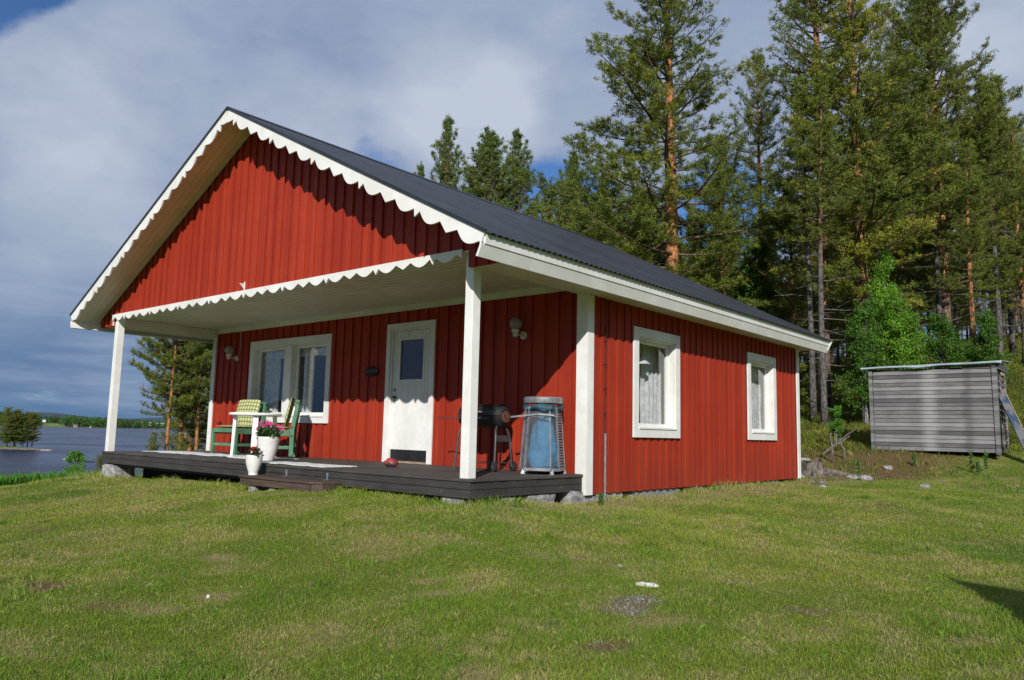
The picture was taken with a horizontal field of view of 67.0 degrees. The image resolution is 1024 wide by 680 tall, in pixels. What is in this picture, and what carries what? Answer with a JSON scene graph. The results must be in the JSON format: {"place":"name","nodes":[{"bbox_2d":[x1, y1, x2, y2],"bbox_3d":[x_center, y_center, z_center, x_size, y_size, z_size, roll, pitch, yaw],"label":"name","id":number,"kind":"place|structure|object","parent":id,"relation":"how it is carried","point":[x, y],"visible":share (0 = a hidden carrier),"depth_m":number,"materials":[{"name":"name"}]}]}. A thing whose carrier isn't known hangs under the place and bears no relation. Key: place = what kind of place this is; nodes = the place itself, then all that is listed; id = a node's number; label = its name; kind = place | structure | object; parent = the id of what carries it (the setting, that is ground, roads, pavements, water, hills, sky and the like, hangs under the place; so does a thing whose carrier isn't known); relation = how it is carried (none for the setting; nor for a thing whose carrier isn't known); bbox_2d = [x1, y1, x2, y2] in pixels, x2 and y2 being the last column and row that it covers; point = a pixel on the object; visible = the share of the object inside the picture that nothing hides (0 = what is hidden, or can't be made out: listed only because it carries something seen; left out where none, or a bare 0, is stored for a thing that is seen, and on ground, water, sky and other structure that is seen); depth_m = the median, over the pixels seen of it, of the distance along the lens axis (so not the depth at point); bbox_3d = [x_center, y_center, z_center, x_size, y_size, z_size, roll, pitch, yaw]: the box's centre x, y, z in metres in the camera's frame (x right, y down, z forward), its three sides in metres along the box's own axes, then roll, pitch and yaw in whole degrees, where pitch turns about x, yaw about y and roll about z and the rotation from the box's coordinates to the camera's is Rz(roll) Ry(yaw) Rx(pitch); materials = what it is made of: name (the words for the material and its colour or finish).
{"place":"outdoors","nodes":[
{"label":"outdoors","id":0,"kind":"place"},
{"bbox_2d":[0,469,142,485],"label":"tall grass","id":1,"kind":"structure","parent":0,"point":[24,478],"depth_m":14.19,"materials":[{"name":"green plant"}]},
{"bbox_2d":[19,418,184,429],"bbox_3d":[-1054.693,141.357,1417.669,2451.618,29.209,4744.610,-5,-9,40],"label":"shore","id":2,"kind":"structure","parent":0,"point":[47,424],"depth_m":1292.22,"materials":[{"name":"green plant"}]},
{"bbox_2d":[0,411,207,428],"bbox_3d":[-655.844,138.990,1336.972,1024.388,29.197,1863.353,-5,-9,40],"label":"forest","id":3,"kind":"object","parent":2,"relation":"on","point":[84,421],"visible":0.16,"depth_m":1291.08,"materials":[{"name":"green plant"}]},
{"bbox_2d":[0,426,205,476],"bbox_3d":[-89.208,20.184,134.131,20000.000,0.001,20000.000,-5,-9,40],"label":"lake","id":4,"kind":"structure","parent":0,"point":[87,443],"depth_m":198.87,"materials":[{"name":"blue liquid"}]},
{"bbox_2d":[0,445,52,449],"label":"islet","id":5,"kind":"object","parent":4,"relation":"in","point":[13,447],"visible":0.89,"depth_m":170.62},
{"bbox_2d":[0,406,17,445],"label":"islet tree","id":6,"kind":"object","parent":5,"relation":"on","point":[7,412],"visible":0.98,"depth_m":174.34,"materials":[{"name":"green plant"}]},
{"bbox_2d":[0,417,18,445],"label":"islet tree","id":7,"kind":"object","parent":5,"relation":"on","point":[11,426],"visible":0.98,"depth_m":173.98,"materials":[{"name":"green plant"}]},
{"bbox_2d":[3,409,27,445],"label":"islet tree","id":8,"kind":"object","parent":5,"relation":"on","point":[19,424],"visible":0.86,"depth_m":176.13,"materials":[{"name":"green plant"}]},
{"bbox_2d":[12,410,27,445],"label":"islet tree","id":9,"kind":"object","parent":5,"relation":"on","point":[18,419],"visible":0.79,"depth_m":175.79,"materials":[{"name":"green plant"}]},
{"bbox_2d":[23,411,41,446],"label":"islet tree","id":10,"kind":"object","parent":5,"relation":"on","point":[29,418],"visible":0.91,"depth_m":178.62,"materials":[{"name":"green plant"}]},
{"bbox_2d":[25,412,42,446],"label":"islet tree","id":11,"kind":"object","parent":5,"relation":"on","point":[35,423],"visible":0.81,"depth_m":180.02,"materials":[{"name":"green plant"}]},
{"bbox_2d":[21,412,203,422],"bbox_3d":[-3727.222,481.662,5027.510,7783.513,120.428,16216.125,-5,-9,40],"label":"distant hills","id":12,"kind":"structure","parent":0,"point":[62,415],"depth_m":7376.20,"materials":[{"name":"green plant"}]},
{"bbox_2d":[0,332,1023,679],"bbox_3d":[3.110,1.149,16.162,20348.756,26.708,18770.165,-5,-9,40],"label":"ground","id":13,"kind":"structure","parent":0,"point":[616,602],"depth_m":5.42,"materials":[{"name":"green plant"}]},
{"bbox_2d":[62,450,85,473],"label":"birch sapling","id":14,"kind":"object","parent":13,"relation":"on","point":[73,455],"visible":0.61,"depth_m":17.01,"materials":[{"name":"green plant"}]},
{"bbox_2d":[139,431,160,472],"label":"young pine","id":15,"kind":"object","parent":13,"relation":"on","point":[152,443],"visible":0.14,"depth_m":34.87,"materials":[{"name":"green plant"}]},
{"bbox_2d":[128,336,211,450],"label":"pine tree","id":16,"kind":"object","parent":13,"relation":"on","point":[171,361],"visible":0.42,"depth_m":36.02,"materials":[{"name":"green plant"}]},
{"bbox_2d":[142,339,208,450],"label":"pine tree","id":17,"kind":"object","parent":13,"relation":"on","point":[180,428],"visible":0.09,"depth_m":37.76,"materials":[{"name":"green plant"}]},
{"bbox_2d":[152,341,212,450],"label":"pine tree","id":18,"kind":"object","parent":13,"relation":"on","point":[196,392],"visible":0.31,"depth_m":36.51,"materials":[{"name":"green plant"}]},
{"bbox_2d":[156,347,208,450],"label":"pine tree","id":19,"kind":"object","parent":13,"relation":"on","point":[190,437],"visible":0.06,"depth_m":40.82,"materials":[{"name":"green plant"}]},
{"bbox_2d":[175,433,189,450],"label":"young pine","id":20,"kind":"object","parent":13,"relation":"on","point":[183,444],"visible":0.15,"depth_m":35.84,"materials":[{"name":"green plant"}]},
{"bbox_2d":[160,348,205,450],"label":"pine tree","id":21,"kind":"object","parent":13,"relation":"on","point":[175,436],"visible":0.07,"depth_m":43.59,"materials":[{"name":"green plant"}]},
{"bbox_2d":[178,346,211,450],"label":"pine tree","id":22,"kind":"object","parent":13,"relation":"on","point":[203,431],"visible":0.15,"depth_m":38.62,"materials":[{"name":"green plant"}]},
{"bbox_2d":[239,469,341,491],"bbox_3d":[-2.838,1.827,9.791,1.719,0.332,0.369,-5,-9,40],"label":"wooden step","id":23,"kind":"object","parent":13,"relation":"on","point":[258,482],"visible":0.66,"depth_m":9.60,"materials":[{"name":"brown wood"}]},
{"bbox_2d":[246,444,263,474],"bbox_3d":[-3.442,1.574,10.321,0.229,0.446,0.230,-1,-7,17],"label":"flower pot","id":24,"kind":"object","parent":23,"relation":"on","point":[254,460],"visible":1,"depth_m":10.25,"materials":[{"name":"white ceramic"}]},
{"bbox_2d":[428,113,465,189],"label":"pine tree","id":25,"kind":"object","parent":13,"relation":"on","point":[446,159],"visible":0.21,"depth_m":43.49,"materials":[{"name":"green plant"}]},
{"bbox_2d":[69,106,831,504],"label":"red cottage","id":26,"kind":"structure","parent":13,"relation":"on","point":[419,292],"depth_m":11.38,"materials":[{"name":"paint"}]},
{"bbox_2d":[146,451,295,459],"bbox_3d":[-5.083,1.956,13.207,4.000,0.017,0.706,-5,-9,40],"label":"rag rug","id":27,"kind":"object","parent":26,"relation":"on","point":[213,454],"visible":0.77,"depth_m":13.32,"materials":[{"name":"white fabric"}]},
{"bbox_2d":[229,412,281,456],"bbox_3d":[-4.217,1.555,12.655,0.830,0.722,0.830,-2,-8,26],"label":"plastic table","id":28,"kind":"object","parent":27,"relation":"on","point":[255,418],"visible":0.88,"depth_m":12.42,"materials":[{"name":"white plastic"}]},
{"bbox_2d":[225,346,238,360],"bbox_3d":[-5.456,0.257,15.021,0.172,0.285,0.261,-5,-9,40],"label":"wall lamp","id":29,"kind":"object","parent":26,"relation":"attached to","point":[229,350],"visible":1,"depth_m":14.95,"materials":[{"name":"beige glass"}]},
{"bbox_2d":[210,399,267,454],"bbox_3d":[-4.960,1.569,14.069,0.692,0.999,0.669,-3,-8,32],"label":"garden chair","id":30,"kind":"object","parent":26,"relation":"on","point":[250,406],"visible":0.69,"depth_m":14.10,"materials":[{"name":"green paint"}]},
{"bbox_2d":[256,420,283,460],"bbox_3d":[-3.653,1.494,11.557,0.452,0.605,0.437,-5,-9,40],"label":"flower pot","id":31,"kind":"object","parent":26,"relation":"on","point":[268,438],"visible":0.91,"depth_m":11.46,"materials":[{"name":"white ceramic"}]},
{"bbox_2d":[259,354,280,411],"bbox_3d":[-4.575,0.762,14.651,0.662,1.440,0.077,-5,-9,40],"label":"curtain","id":32,"kind":"object","parent":26,"relation":"hanging from","point":[270,378],"visible":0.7,"depth_m":14.61,"materials":[{"name":"fabric"}]},
{"bbox_2d":[263,350,284,359],"bbox_3d":[-4.439,0.252,14.573,1.030,0.222,0.040,-5,-9,40],"label":"curtain","id":33,"kind":"object","parent":26,"relation":"hanging from","point":[270,355],"visible":0.52,"depth_m":14.64,"materials":[{"name":"fabric"}]},
{"bbox_2d":[257,397,301,457],"bbox_3d":[-3.864,1.444,12.818,0.669,0.999,0.572,3,-7,-11],"label":"garden chair","id":34,"kind":"object","parent":26,"relation":"on","point":[292,434],"visible":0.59,"depth_m":12.64,"materials":[{"name":"green paint"}]},
{"bbox_2d":[247,333,332,422],"bbox_3d":[-4.007,0.729,13.958,2.525,1.525,0.182,-5,-9,40],"label":"window","id":35,"kind":"structure","parent":26,"relation":"in","point":[292,347],"depth_m":13.90,"materials":[{"name":"white paint"}]},
{"bbox_2d":[302,348,313,411],"bbox_3d":[-3.652,0.689,13.871,0.282,1.440,0.074,-5,-9,40],"label":"curtain","id":36,"kind":"object","parent":26,"relation":"hanging from","point":[308,377],"visible":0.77,"depth_m":13.85,"materials":[{"name":"fabric"}]},
{"bbox_2d":[262,461,356,467],"bbox_3d":[-2.797,1.679,10.466,1.650,0.014,0.561,-5,-9,40],"label":"rag rug","id":37,"kind":"object","parent":26,"relation":"on","point":[306,464],"visible":0.98,"depth_m":10.34,"materials":[{"name":"white fabric"}]},
{"bbox_2d":[301,346,326,356],"bbox_3d":[-3.485,0.177,13.769,1.050,0.222,0.040,-5,-9,40],"label":"curtain","id":38,"kind":"object","parent":26,"relation":"hanging from","point":[317,351],"visible":0.52,"depth_m":13.82,"materials":[{"name":"fabric"}]},
{"bbox_2d":[364,366,377,376],"bbox_3d":[-2.262,0.505,12.415,0.344,0.164,0.017,-5,-9,40],"label":"welcome sign","id":39,"kind":"object","parent":26,"relation":"attached to","point":[370,371],"visible":1,"depth_m":12.40,"materials":[{"name":"black"}]},
{"bbox_2d":[390,328,430,461],"bbox_3d":[-1.560,0.838,11.810,0.842,1.997,0.110,-5,-9,40],"label":"door","id":40,"kind":"structure","parent":26,"relation":"in","point":[408,441],"depth_m":11.82,"materials":[{"name":"white paint"}]},
{"bbox_2d":[438,404,516,471],"bbox_3d":[-0.458,1.276,10.176,1.022,0.857,0.462,-5,-9,40],"label":"charcoal grill","id":41,"kind":"object","parent":26,"relation":"on","point":[495,416],"visible":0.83,"depth_m":9.94,"materials":[{"name":"black metal"}]},
{"bbox_2d":[509,317,526,339],"bbox_3d":[0.076,-0.158,10.354,0.172,0.285,0.261,-5,-9,40],"label":"wall lamp","id":42,"kind":"object","parent":26,"relation":"attached to","point":[515,323],"visible":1,"depth_m":10.28,"materials":[{"name":"beige glass"}]},
{"bbox_2d":[511,397,565,474],"bbox_3d":[0.341,1.184,9.611,0.636,0.954,0.510,-1,-7,16],"label":"rubbish sack holder","id":43,"kind":"object","parent":26,"relation":"on","point":[523,466],"visible":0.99,"depth_m":9.42,"materials":[{"name":"grey metal"}]},
{"bbox_2d":[522,403,563,467],"bbox_3d":[0.387,1.186,9.599,0.505,0.783,0.510,-1,-7,16],"label":"rubbish sack","id":44,"kind":"object","parent":43,"relation":"in","point":[545,407],"visible":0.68,"depth_m":9.46,"materials":[{"name":"blue plastic"}]},
{"bbox_2d":[603,299,606,500],"bbox_3d":[1.204,0.795,9.944,0.040,2.670,0.042,-5,-9,40],"label":"cable conduit","id":45,"kind":"object","parent":26,"relation":"attached to","point":[605,433],"visible":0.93,"depth_m":9.90,"materials":[{"name":"metal"}]},
{"bbox_2d":[639,344,663,423],"bbox_3d":[2.112,0.697,11.616,0.077,1.570,0.702,-5,-9,40],"label":"curtain","id":46,"kind":"object","parent":26,"relation":"hanging from","point":[651,397],"visible":0.61,"depth_m":11.60,"materials":[{"name":"fabric"}]},
{"bbox_2d":[632,326,679,437],"bbox_3d":[2.019,0.631,11.030,0.182,1.515,1.300,-5,-9,40],"label":"window","id":47,"kind":"structure","parent":26,"relation":"in","point":[670,428],"depth_m":11.24,"materials":[{"name":"white paint"}]},
{"bbox_2d":[751,370,763,428],"bbox_3d":[4.515,1.198,14.295,0.056,1.330,0.801,-5,-9,40],"label":"curtain","id":48,"kind":"object","parent":26,"relation":"hanging from","point":[757,393],"visible":0.46,"depth_m":14.33,"materials":[{"name":"fabric"}]},
{"bbox_2d":[751,366,763,381],"bbox_3d":[4.437,0.556,14.186,0.010,0.355,1.000,-5,-9,40],"label":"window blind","id":49,"kind":"object","parent":26,"relation":"attached to","point":[758,375],"depth_m":14.28,"materials":[{"name":"fabric"}]},
{"bbox_2d":[746,352,776,439],"bbox_3d":[4.417,1.027,13.836,0.182,1.515,1.255,-5,-9,40],"label":"window","id":50,"kind":"structure","parent":26,"relation":"in","point":[769,432],"depth_m":14.12,"materials":[{"name":"white paint"}]},
{"bbox_2d":[446,126,539,218],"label":"pine tree","id":51,"kind":"object","parent":13,"relation":"on","point":[490,178],"visible":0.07,"depth_m":41.04,"materials":[{"name":"green plant"}]},
{"bbox_2d":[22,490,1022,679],"bbox_3d":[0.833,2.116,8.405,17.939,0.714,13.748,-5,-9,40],"label":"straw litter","id":52,"kind":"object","parent":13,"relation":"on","point":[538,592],"visible":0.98,"depth_m":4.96,"materials":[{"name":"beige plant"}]},
{"bbox_2d":[503,127,544,216],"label":"pine tree","id":53,"kind":"object","parent":13,"relation":"on","point":[517,162],"visible":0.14,"depth_m":42.24,"materials":[{"name":"green plant"}]},
{"bbox_2d":[525,183,572,230],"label":"pine tree","id":54,"kind":"object","parent":13,"relation":"on","point":[546,208],"visible":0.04,"depth_m":38.07,"materials":[{"name":"green plant"}]},
{"bbox_2d":[549,151,602,240],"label":"pine tree","id":55,"kind":"object","parent":13,"relation":"on","point":[572,167],"visible":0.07,"depth_m":39.94,"materials":[{"name":"green plant"}]},
{"bbox_2d":[571,161,657,249],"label":"pine tree","id":56,"kind":"object","parent":13,"relation":"on","point":[608,169],"visible":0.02,"depth_m":37.31,"materials":[{"name":"green plant"}]},
{"bbox_2d":[604,196,687,277],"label":"pine tree","id":57,"kind":"object","parent":13,"relation":"on","point":[645,241],"visible":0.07,"depth_m":33.57,"materials":[{"name":"green plant"}]},
{"bbox_2d":[503,0,809,307],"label":"pine tree","id":58,"kind":"object","parent":13,"relation":"on","point":[667,102],"visible":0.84,"depth_m":31.14,"materials":[{"name":"green plant"}]},
{"bbox_2d":[678,202,706,275],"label":"pine tree","id":59,"kind":"object","parent":13,"relation":"on","point":[688,212],"visible":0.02,"depth_m":42.19,"materials":[{"name":"green plant"}]},
{"bbox_2d":[678,215,738,296],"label":"pine tree","id":60,"kind":"object","parent":13,"relation":"on","point":[696,243],"visible":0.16,"depth_m":33.80,"materials":[{"name":"green plant"}]},
{"bbox_2d":[590,595,827,654],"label":"gravel","id":61,"kind":"structure","parent":13,"relation":"on","point":[648,612],"depth_m":4.77,"materials":[{"name":"grey gravel"}]},
{"bbox_2d":[664,133,795,312],"bbox_3d":[10.357,-3.084,36.820,6.485,14.397,6.553,6,-8,-31],"label":"pine tree","id":62,"kind":"object","parent":13,"relation":"on","point":[725,260],"visible":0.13,"depth_m":36.78,"materials":[{"name":"green plant"}]},
{"bbox_2d":[720,236,780,313],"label":"tree","id":63,"kind":"object","parent":13,"relation":"on","point":[751,290],"visible":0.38,"depth_m":33.25,"materials":[{"name":"green plant"}]},
{"bbox_2d":[720,47,797,311],"bbox_3d":[10.949,-5.028,33.984,3.236,16.775,3.370,-5,-10,43],"label":"pine tree","id":64,"kind":"object","parent":13,"relation":"on","point":[758,129],"visible":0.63,"depth_m":34.21,"materials":[{"name":"green plant"}]},
{"bbox_2d":[756,271,790,321],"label":"leafy tree","id":65,"kind":"object","parent":13,"relation":"on","point":[770,296],"visible":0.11,"depth_m":35.31,"materials":[{"name":"green plant"}]},
{"bbox_2d":[750,186,846,396],"bbox_3d":[11.576,-1.722,31.753,4.029,9.737,3.987,1,-7,1],"label":"pine tree","id":66,"kind":"object","parent":13,"relation":"on","point":[782,305],"visible":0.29,"depth_m":31.48,"materials":[{"name":"green plant"}]},
{"bbox_2d":[785,279,815,390],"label":"pine tree","id":67,"kind":"object","parent":13,"relation":"on","point":[800,355],"visible":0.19,"depth_m":36.96,"materials":[{"name":"green plant"}]},
{"bbox_2d":[755,72,848,419],"bbox_3d":[11.122,-3.606,28.771,3.680,13.598,3.002,3,-7,-15],"label":"pine tree","id":68,"kind":"object","parent":13,"relation":"on","point":[802,92],"visible":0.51,"depth_m":28.77,"materials":[{"name":"green plant"}]},
{"bbox_2d":[767,70,859,425],"bbox_3d":[10.626,-3.230,26.710,2.842,12.874,3.484,2,-7,-3],"label":"pine tree","id":69,"kind":"object","parent":13,"relation":"on","point":[820,83],"visible":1,"depth_m":26.77,"materials":[{"name":"green plant"}]},
{"bbox_2d":[782,217,851,366],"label":"pine tree","id":70,"kind":"object","parent":13,"relation":"on","point":[834,344],"visible":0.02,"depth_m":52.08,"materials":[{"name":"green plant"}]},
{"bbox_2d":[784,237,853,353],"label":"pine tree","id":71,"kind":"object","parent":13,"relation":"on","point":[833,322],"visible":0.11,"depth_m":40.91,"materials":[{"name":"green plant"}]},
{"bbox_2d":[739,0,908,411],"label":"pine tree","id":72,"kind":"object","parent":13,"relation":"on","point":[793,14],"visible":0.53,"depth_m":29.83,"materials":[{"name":"green plant"}]},
{"bbox_2d":[827,405,844,442],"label":"sapling","id":73,"kind":"object","parent":13,"relation":"on","point":[835,430],"visible":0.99,"depth_m":20.47,"materials":[{"name":"green plant"}]},
{"bbox_2d":[827,208,845,366],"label":"pine tree","id":74,"kind":"object","parent":13,"relation":"on","point":[837,355],"visible":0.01,"depth_m":49.99,"materials":[{"name":"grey plant"}]},
{"bbox_2d":[801,458,882,478],"bbox_3d":[6.849,2.839,16.862,2.151,0.522,1.598,5,-8,-27],"label":"rock pile","id":75,"kind":"object","parent":13,"relation":"on","point":[816,467],"visible":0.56,"depth_m":16.61,"materials":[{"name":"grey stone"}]},
{"bbox_2d":[816,201,875,368],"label":"pine tree","id":76,"kind":"object","parent":13,"relation":"on","point":[839,314],"visible":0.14,"depth_m":45.42,"materials":[{"name":"green plant"}]},
{"bbox_2d":[834,296,889,426],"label":"leafy tree","id":77,"kind":"object","parent":13,"relation":"on","point":[862,343],"visible":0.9,"depth_m":25.08,"materials":[{"name":"green plant"}]},
{"bbox_2d":[750,0,986,412],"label":"pine tree","id":78,"kind":"object","parent":13,"relation":"on","point":[886,185],"visible":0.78,"depth_m":28.04,"materials":[{"name":"green plant"}]},
{"bbox_2d":[853,244,918,395],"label":"leafy tree","id":79,"kind":"object","parent":13,"relation":"on","point":[881,275],"visible":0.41,"depth_m":26.28,"materials":[{"name":"green plant"}]},
{"bbox_2d":[838,116,955,344],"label":"pine tree","id":80,"kind":"object","parent":13,"relation":"on","point":[930,304],"visible":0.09,"depth_m":41.33,"materials":[{"name":"green plant"}]},
{"bbox_2d":[867,285,936,398],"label":"leafy tree","id":81,"kind":"object","parent":13,"relation":"on","point":[903,351],"visible":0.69,"depth_m":24.69,"materials":[{"name":"green plant"}]},
{"bbox_2d":[837,32,970,368],"bbox_3d":[18.823,-6.654,37.513,5.443,17.299,5.447,6,-8,-35],"label":"pine tree","id":82,"kind":"object","parent":13,"relation":"on","point":[920,267],"visible":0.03,"depth_m":37.05,"materials":[{"name":"green plant"}]},
{"bbox_2d":[800,331,1023,481],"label":"forest undergrowth","id":83,"kind":"object","parent":13,"relation":"on","point":[821,432],"visible":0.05,"depth_m":26.11,"materials":[{"name":"green plant"}]},
{"bbox_2d":[843,0,1023,361],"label":"pine tree","id":84,"kind":"object","parent":13,"relation":"on","point":[920,24],"visible":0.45,"depth_m":31.40,"materials":[{"name":"green plant"}]},
{"bbox_2d":[860,360,1011,455],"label":"grey shed","id":85,"kind":"structure","parent":13,"relation":"on","point":[946,409],"depth_m":18.89,"materials":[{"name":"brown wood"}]},
{"bbox_2d":[999,372,1007,447],"bbox_3d":[11.700,1.669,18.392,0.055,1.775,0.480,-4,-9,39],"label":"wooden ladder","id":86,"kind":"object","parent":85,"relation":"attached to","point":[1004,419],"visible":0.84,"depth_m":18.29,"materials":[{"name":"wood"}]},
{"bbox_2d":[918,256,962,320],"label":"pine tree","id":87,"kind":"object","parent":13,"relation":"on","point":[933,312],"visible":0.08,"depth_m":72.16,"materials":[{"name":"green plant"}]},
{"bbox_2d":[895,70,991,362],"bbox_3d":[16.380,-4.101,29.914,2.937,13.306,3.600,2,-7,-7],"label":"pine tree","id":88,"kind":"object","parent":13,"relation":"on","point":[926,103],"visible":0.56,"depth_m":29.94,"materials":[{"name":"green plant"}]},
{"bbox_2d":[918,312,971,367],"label":"leafy tree","id":89,"kind":"object","parent":13,"relation":"on","point":[943,345],"visible":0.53,"depth_m":25.89,"materials":[{"name":"green plant"}]},
{"bbox_2d":[929,150,965,345],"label":"pine tree","id":90,"kind":"object","parent":13,"relation":"on","point":[956,321],"visible":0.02,"depth_m":43.74,"materials":[{"name":"green plant"}]},
{"bbox_2d":[921,138,1011,364],"bbox_3d":[16.401,-2.500,27.731,2.433,9.984,2.534,5,-8,-28],"label":"pine tree","id":91,"kind":"object","parent":13,"relation":"on","point":[967,235],"visible":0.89,"depth_m":27.76,"materials":[{"name":"green plant"}]},
{"bbox_2d":[951,270,981,337],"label":"pine tree","id":92,"kind":"object","parent":13,"relation":"on","point":[979,308],"visible":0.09,"depth_m":77.48,"materials":[{"name":"green plant"}]},
{"bbox_2d":[952,288,982,336],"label":"pine tree","id":93,"kind":"object","parent":13,"relation":"on","point":[976,306],"visible":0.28,"depth_m":70.78,"materials":[{"name":"green plant"}]},
{"bbox_2d":[958,308,1017,388],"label":"leafy tree","id":94,"kind":"object","parent":13,"relation":"on","point":[986,322],"visible":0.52,"depth_m":26.06,"materials":[{"name":"green plant"}]},
{"bbox_2d":[955,80,1023,352],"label":"pine tree","id":95,"kind":"object","parent":13,"relation":"on","point":[1008,227],"visible":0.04,"depth_m":38.79,"materials":[{"name":"green plant"}]},
{"bbox_2d":[957,71,1023,364],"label":"pine tree","id":96,"kind":"object","parent":13,"relation":"on","point":[978,84],"visible":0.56,"depth_m":30.91,"materials":[{"name":"green plant"}]},
{"bbox_2d":[970,74,1023,356],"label":"pine tree","id":97,"kind":"object","parent":13,"relation":"on","point":[1012,341],"visible":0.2,"depth_m":36.96,"materials":[{"name":"green plant"}]},
{"bbox_2d":[972,116,1023,364],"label":"pine tree","id":98,"kind":"object","parent":13,"relation":"on","point":[1017,229],"visible":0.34,"depth_m":33.61,"materials":[{"name":"green plant"}]},
{"bbox_2d":[987,260,1022,332],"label":"pine tree","id":99,"kind":"object","parent":13,"relation":"on","point":[1016,317],"visible":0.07,"depth_m":53.08,"materials":[{"name":"brown plant"}]},
{"bbox_2d":[998,392,1023,449],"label":"leaning board","id":100,"kind":"object","parent":13,"relation":"on","point":[1011,414],"visible":1,"depth_m":17.92,"materials":[{"name":"blue paint"}]},
{"bbox_2d":[0,0,1023,418],"label":"sky","id":101,"kind":"structure","parent":0,"point":[103,102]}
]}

